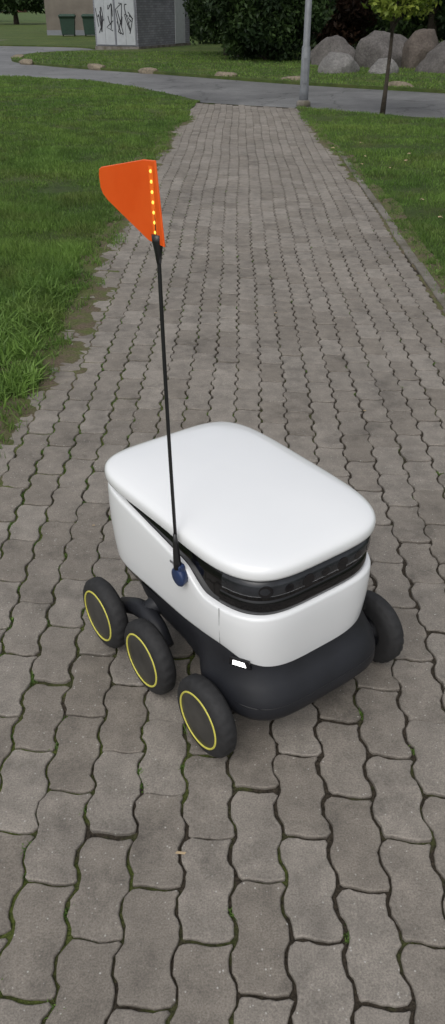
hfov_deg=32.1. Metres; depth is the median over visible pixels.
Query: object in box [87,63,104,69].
kerb stone
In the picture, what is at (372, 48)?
boulder
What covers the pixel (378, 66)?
boulder
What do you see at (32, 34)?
lawn
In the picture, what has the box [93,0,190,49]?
transformer substation
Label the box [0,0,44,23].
roadside tree
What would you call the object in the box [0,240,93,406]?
weeds
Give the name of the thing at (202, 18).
broadleaf tree
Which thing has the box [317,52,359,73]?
boulder
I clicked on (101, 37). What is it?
door leaf
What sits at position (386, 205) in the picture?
dirt verge
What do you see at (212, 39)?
hedge
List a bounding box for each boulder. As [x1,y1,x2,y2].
[310,35,354,64]
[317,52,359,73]
[354,30,407,67]
[368,58,398,73]
[401,28,438,68]
[414,40,444,72]
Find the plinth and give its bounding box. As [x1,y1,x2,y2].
[47,30,84,34]
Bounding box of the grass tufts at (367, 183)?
[298,111,444,297]
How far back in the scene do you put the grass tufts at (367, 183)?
7.11 m
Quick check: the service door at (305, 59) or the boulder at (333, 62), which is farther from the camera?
the boulder at (333, 62)
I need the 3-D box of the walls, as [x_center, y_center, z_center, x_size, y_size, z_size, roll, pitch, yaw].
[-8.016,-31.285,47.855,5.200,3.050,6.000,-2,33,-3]
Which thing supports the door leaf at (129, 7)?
in the transformer substation
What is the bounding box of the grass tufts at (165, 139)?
[0,114,194,502]
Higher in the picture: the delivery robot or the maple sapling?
the maple sapling
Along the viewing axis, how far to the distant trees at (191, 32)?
47.64 m
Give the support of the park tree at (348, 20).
on the lawn at (205, 47)
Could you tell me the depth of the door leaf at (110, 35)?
31.28 m
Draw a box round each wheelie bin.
[58,14,75,35]
[81,14,94,35]
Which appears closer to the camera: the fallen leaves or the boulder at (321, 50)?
the fallen leaves
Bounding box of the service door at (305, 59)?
[303,58,307,83]
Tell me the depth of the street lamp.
13.48 m
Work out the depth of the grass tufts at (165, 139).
4.82 m
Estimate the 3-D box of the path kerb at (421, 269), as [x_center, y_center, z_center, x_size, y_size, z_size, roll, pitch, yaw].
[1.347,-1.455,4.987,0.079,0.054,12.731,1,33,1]
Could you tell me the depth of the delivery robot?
1.77 m
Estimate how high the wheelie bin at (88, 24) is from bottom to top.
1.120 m
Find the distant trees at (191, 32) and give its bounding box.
[44,4,420,36]
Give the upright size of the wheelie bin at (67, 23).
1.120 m
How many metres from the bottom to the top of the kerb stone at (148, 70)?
0.198 m
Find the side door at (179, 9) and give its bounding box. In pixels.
[174,0,184,43]
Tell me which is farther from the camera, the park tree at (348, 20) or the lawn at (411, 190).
the park tree at (348, 20)
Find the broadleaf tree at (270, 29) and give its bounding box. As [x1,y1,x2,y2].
[202,0,336,61]
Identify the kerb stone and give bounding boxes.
[12,54,23,57]
[19,59,32,64]
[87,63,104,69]
[138,67,156,73]
[214,71,236,76]
[281,76,299,80]
[388,81,413,86]
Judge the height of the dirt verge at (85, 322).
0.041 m
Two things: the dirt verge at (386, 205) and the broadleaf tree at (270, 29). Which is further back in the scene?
the broadleaf tree at (270, 29)
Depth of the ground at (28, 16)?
115.48 m
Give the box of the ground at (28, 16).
[0,7,248,105]
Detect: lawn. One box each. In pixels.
[0,22,95,49]
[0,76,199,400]
[12,35,444,92]
[295,107,444,268]
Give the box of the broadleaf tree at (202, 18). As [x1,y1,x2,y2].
[181,0,233,55]
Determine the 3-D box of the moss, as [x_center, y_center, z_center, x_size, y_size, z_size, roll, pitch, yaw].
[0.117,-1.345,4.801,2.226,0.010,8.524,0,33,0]
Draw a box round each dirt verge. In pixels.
[0,116,194,487]
[304,124,444,315]
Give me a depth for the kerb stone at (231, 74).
19.02 m
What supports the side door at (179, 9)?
in the transformer substation
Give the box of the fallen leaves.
[92,142,442,853]
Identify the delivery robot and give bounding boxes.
[83,159,403,757]
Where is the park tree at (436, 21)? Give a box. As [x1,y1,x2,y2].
[367,0,444,38]
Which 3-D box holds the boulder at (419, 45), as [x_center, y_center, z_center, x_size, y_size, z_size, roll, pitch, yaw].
[5.517,-12.557,21.436,1.103,1.433,0.819,-3,33,-5]
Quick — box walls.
[44,0,93,29]
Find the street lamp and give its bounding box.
[296,0,311,106]
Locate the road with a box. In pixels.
[0,46,444,117]
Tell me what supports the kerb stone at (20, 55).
on the road
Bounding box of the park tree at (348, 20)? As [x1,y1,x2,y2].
[299,0,383,47]
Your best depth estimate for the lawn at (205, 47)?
21.44 m
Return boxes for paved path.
[0,103,444,1023]
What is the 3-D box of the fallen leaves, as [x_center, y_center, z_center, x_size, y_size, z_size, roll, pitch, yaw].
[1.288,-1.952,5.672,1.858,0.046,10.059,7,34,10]
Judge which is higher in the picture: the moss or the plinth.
the plinth
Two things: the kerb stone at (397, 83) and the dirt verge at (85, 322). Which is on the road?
the kerb stone at (397, 83)
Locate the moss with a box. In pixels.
[0,175,443,1018]
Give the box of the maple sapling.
[362,0,441,113]
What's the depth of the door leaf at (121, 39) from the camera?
31.10 m
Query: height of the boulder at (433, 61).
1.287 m
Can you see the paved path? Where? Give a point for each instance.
(240, 147)
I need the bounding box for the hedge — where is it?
[190,2,444,44]
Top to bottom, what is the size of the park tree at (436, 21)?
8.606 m
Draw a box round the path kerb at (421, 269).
[338,151,444,312]
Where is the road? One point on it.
(401, 103)
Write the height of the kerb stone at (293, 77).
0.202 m
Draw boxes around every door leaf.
[94,0,105,44]
[103,0,114,44]
[115,0,126,44]
[124,0,135,44]
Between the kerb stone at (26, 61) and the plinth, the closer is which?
the kerb stone at (26, 61)

